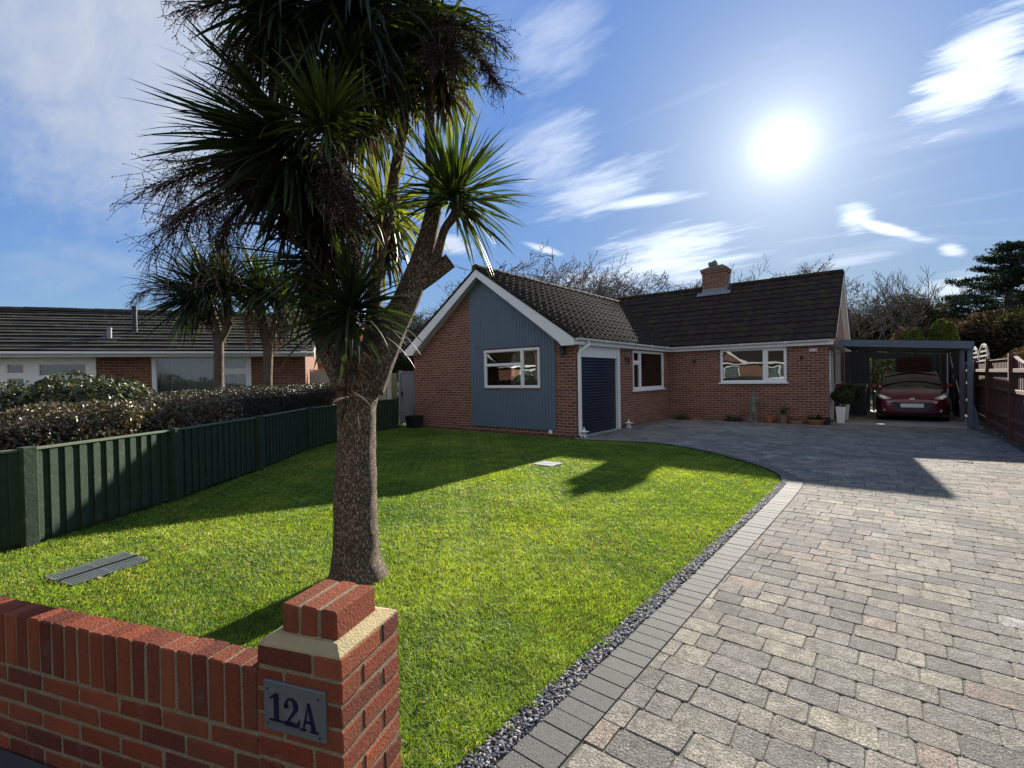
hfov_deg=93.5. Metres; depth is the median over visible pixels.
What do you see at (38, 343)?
neighbour bungalow
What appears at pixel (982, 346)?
trellis panel
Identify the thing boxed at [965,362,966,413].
fence post
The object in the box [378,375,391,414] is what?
board fence
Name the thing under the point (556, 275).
bare tree
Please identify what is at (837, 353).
window
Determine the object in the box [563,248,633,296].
bare tree
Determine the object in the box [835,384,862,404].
box bush
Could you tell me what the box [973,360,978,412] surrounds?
fence post
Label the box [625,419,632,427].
garden lantern
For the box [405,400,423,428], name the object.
plant pot
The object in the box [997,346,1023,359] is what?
ivy shrub
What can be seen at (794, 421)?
planter
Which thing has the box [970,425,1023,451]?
gravel strip
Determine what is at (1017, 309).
evergreen tree
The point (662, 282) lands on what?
bare tree
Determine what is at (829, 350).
window
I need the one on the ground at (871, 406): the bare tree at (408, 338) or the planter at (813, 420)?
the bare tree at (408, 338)
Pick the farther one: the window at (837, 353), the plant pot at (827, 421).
the window at (837, 353)
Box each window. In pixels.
[0,358,95,405]
[151,357,251,397]
[484,347,540,387]
[632,350,665,391]
[718,347,788,383]
[829,350,830,382]
[835,349,842,383]
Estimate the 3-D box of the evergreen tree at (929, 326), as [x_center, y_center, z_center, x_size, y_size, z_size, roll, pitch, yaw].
[28.013,-1.767,29.820,4.989,4.806,5.069,0,1,38]
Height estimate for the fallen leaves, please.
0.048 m
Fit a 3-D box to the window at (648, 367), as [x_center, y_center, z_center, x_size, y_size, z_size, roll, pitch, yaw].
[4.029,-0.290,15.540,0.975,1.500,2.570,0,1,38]
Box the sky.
[0,0,1023,351]
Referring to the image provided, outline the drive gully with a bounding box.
[956,460,973,463]
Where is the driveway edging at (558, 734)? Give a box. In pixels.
[492,439,802,767]
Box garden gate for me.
[398,371,414,424]
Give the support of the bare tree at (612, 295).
on the ground at (871, 406)
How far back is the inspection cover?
8.20 m
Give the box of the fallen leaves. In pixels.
[21,489,627,701]
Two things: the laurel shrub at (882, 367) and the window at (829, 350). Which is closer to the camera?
the window at (829, 350)
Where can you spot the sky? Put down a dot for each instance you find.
(884, 137)
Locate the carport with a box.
[837,340,978,427]
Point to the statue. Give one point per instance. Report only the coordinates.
(753, 399)
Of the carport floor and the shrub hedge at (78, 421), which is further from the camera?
the carport floor
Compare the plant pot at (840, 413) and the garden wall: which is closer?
the garden wall
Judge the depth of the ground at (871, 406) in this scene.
19.41 m
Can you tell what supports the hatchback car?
on the carport floor
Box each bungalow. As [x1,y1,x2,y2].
[0,306,321,405]
[403,260,850,437]
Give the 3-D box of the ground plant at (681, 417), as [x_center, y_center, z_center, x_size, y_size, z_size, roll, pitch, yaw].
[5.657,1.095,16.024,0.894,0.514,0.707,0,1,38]
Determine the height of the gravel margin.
0.052 m
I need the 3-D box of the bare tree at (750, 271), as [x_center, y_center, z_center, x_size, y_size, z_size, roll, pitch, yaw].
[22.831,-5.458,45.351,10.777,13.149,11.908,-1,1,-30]
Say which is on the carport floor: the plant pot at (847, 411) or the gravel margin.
the plant pot at (847, 411)
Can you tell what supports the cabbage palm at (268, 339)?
on the neighbour lawn at (95, 523)
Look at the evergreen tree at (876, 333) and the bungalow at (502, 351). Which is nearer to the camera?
the bungalow at (502, 351)
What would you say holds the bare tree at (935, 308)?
on the ground at (871, 406)
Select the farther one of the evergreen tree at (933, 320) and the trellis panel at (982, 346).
the evergreen tree at (933, 320)
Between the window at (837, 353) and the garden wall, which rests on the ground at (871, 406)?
the garden wall
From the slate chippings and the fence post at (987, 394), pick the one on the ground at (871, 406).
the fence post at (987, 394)
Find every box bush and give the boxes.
[830,388,854,406]
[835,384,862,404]
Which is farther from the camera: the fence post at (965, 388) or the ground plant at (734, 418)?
the fence post at (965, 388)
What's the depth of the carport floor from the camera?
13.88 m
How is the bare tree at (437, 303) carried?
on the ground at (871, 406)
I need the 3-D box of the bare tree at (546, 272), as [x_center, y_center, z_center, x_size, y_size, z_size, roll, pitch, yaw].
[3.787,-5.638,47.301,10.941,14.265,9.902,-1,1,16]
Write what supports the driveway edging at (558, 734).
on the ground at (871, 406)
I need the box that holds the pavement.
[0,749,50,767]
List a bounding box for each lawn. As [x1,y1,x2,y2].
[0,423,405,551]
[0,427,781,767]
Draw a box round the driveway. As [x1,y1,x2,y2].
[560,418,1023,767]
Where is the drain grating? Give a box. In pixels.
[45,552,148,586]
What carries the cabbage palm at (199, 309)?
on the neighbour lawn at (95, 523)
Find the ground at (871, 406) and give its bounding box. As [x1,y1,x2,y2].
[3,377,1022,552]
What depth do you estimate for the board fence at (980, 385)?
13.55 m
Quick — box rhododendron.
[0,370,160,421]
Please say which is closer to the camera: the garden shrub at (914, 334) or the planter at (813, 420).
the planter at (813, 420)
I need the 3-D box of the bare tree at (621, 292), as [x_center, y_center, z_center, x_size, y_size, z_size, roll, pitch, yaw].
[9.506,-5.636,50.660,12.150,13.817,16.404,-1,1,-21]
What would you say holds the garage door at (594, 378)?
in the bungalow at (502, 351)
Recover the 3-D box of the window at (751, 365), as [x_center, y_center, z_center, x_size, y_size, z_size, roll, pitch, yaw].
[7.740,-0.450,15.285,2.030,1.370,0.975,0,1,38]
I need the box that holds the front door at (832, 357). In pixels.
[831,351,834,419]
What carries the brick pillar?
on the ground at (871, 406)
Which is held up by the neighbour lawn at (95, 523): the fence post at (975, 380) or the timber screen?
the timber screen
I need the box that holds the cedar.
[932,240,1023,325]
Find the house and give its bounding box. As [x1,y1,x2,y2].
[318,328,363,369]
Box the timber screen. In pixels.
[386,373,397,398]
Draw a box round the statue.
[748,392,762,422]
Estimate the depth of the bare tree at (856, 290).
43.65 m
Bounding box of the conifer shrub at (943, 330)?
[927,319,959,366]
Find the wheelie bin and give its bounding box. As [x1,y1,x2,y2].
[845,384,867,414]
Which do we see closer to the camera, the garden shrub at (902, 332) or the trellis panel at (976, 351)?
the trellis panel at (976, 351)
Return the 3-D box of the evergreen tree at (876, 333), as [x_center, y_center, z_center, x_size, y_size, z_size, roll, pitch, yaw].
[28.592,-3.192,36.151,7.333,7.518,7.854,0,1,38]
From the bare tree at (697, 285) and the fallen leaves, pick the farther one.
the bare tree at (697, 285)
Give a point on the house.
(320, 366)
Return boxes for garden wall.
[0,596,261,767]
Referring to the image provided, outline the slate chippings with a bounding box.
[454,439,786,767]
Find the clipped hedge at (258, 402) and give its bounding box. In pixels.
[130,382,336,452]
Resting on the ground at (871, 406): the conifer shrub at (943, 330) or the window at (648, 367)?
the conifer shrub at (943, 330)
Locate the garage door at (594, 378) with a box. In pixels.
[581,357,615,433]
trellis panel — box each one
[973,347,978,359]
[978,344,989,360]
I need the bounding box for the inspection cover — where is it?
[532,461,562,466]
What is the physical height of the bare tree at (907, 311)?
9.094 m
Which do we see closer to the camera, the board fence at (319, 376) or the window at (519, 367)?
the window at (519, 367)
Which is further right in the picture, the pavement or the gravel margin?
the gravel margin
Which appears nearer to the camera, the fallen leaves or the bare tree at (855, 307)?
the fallen leaves
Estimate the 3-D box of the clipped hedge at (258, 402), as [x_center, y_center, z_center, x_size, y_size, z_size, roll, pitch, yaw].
[-5.200,0.701,11.334,1.428,1.594,8.708,-1,1,4]
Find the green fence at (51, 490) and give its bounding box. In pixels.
[0,398,398,548]
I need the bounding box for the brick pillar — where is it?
[258,579,400,767]
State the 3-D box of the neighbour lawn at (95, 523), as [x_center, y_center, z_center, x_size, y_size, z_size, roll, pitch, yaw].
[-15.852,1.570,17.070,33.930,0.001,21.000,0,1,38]
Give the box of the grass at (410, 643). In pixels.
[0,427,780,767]
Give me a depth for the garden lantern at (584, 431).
11.72 m
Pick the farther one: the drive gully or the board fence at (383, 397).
the board fence at (383, 397)
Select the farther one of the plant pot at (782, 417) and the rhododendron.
the plant pot at (782, 417)
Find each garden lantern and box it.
[579,428,588,437]
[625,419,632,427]
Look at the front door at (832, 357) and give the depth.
14.74 m
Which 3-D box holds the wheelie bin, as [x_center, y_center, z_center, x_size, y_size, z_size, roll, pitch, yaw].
[11.528,0.514,16.119,0.600,1.058,0.775,0,1,38]
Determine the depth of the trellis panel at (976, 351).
17.52 m
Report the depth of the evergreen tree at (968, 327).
27.25 m
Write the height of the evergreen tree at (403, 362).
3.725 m
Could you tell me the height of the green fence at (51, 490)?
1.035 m
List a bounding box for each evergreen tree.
[391,353,413,397]
[845,292,958,351]
[880,315,961,339]
[921,318,979,342]
[955,310,1022,361]
[976,311,1023,358]
[989,305,1023,357]
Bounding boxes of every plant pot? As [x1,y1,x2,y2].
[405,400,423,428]
[764,415,773,422]
[778,402,789,423]
[823,416,833,424]
[835,406,846,422]
[840,404,849,418]
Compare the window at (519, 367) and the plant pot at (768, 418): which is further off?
the plant pot at (768, 418)
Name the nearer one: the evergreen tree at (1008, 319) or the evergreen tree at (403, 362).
the evergreen tree at (1008, 319)
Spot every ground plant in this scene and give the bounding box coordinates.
[671,411,695,419]
[722,412,745,421]
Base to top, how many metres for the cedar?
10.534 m
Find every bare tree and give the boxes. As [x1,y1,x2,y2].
[357,302,430,352]
[392,314,423,385]
[401,282,459,353]
[456,241,609,291]
[517,256,579,287]
[543,262,593,291]
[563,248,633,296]
[570,273,661,297]
[595,268,649,297]
[622,270,690,295]
[659,280,701,291]
[722,254,774,281]
[767,253,870,313]
[796,262,868,319]
[848,265,946,351]
[873,290,970,351]
[915,287,985,315]
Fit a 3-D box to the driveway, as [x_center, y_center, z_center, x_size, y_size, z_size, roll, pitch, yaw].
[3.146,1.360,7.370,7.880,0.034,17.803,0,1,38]
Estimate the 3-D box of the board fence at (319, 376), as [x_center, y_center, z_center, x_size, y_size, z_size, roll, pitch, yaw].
[-5.428,0.427,14.897,1.500,1.750,0.060,-1,1,-24]
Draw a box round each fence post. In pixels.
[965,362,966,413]
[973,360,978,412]
[985,359,991,426]
[1008,354,1015,440]
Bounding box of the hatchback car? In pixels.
[871,370,953,420]
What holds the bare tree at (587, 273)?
on the ground at (871, 406)
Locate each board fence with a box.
[309,370,330,384]
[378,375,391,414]
[975,361,984,422]
[988,358,1007,436]
[1011,355,1023,445]
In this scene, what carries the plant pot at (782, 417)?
on the driveway
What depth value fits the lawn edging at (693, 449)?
9.38 m
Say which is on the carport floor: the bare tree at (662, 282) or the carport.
the carport
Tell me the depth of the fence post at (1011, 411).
9.87 m
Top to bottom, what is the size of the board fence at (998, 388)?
1.693 m
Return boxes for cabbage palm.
[107,0,534,585]
[120,235,268,397]
[207,236,309,394]
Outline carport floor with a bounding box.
[831,410,983,428]
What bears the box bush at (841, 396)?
in the plant pot at (840, 413)
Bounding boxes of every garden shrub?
[889,327,908,356]
[896,327,931,353]
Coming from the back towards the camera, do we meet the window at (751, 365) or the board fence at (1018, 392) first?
the window at (751, 365)
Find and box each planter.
[787,416,804,423]
[804,413,824,424]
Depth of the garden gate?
15.92 m
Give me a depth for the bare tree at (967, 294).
40.56 m
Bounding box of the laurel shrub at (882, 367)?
[870,353,894,396]
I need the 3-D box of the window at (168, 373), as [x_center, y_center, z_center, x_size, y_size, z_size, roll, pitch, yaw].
[-8.326,-0.141,13.030,2.308,1.280,0.195,-1,1,-19]
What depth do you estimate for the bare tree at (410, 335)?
44.67 m
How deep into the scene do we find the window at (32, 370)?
11.90 m
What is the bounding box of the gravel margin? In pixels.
[423,426,575,438]
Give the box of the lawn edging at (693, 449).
[572,439,781,479]
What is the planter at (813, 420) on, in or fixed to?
on the driveway
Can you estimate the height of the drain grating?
0.016 m

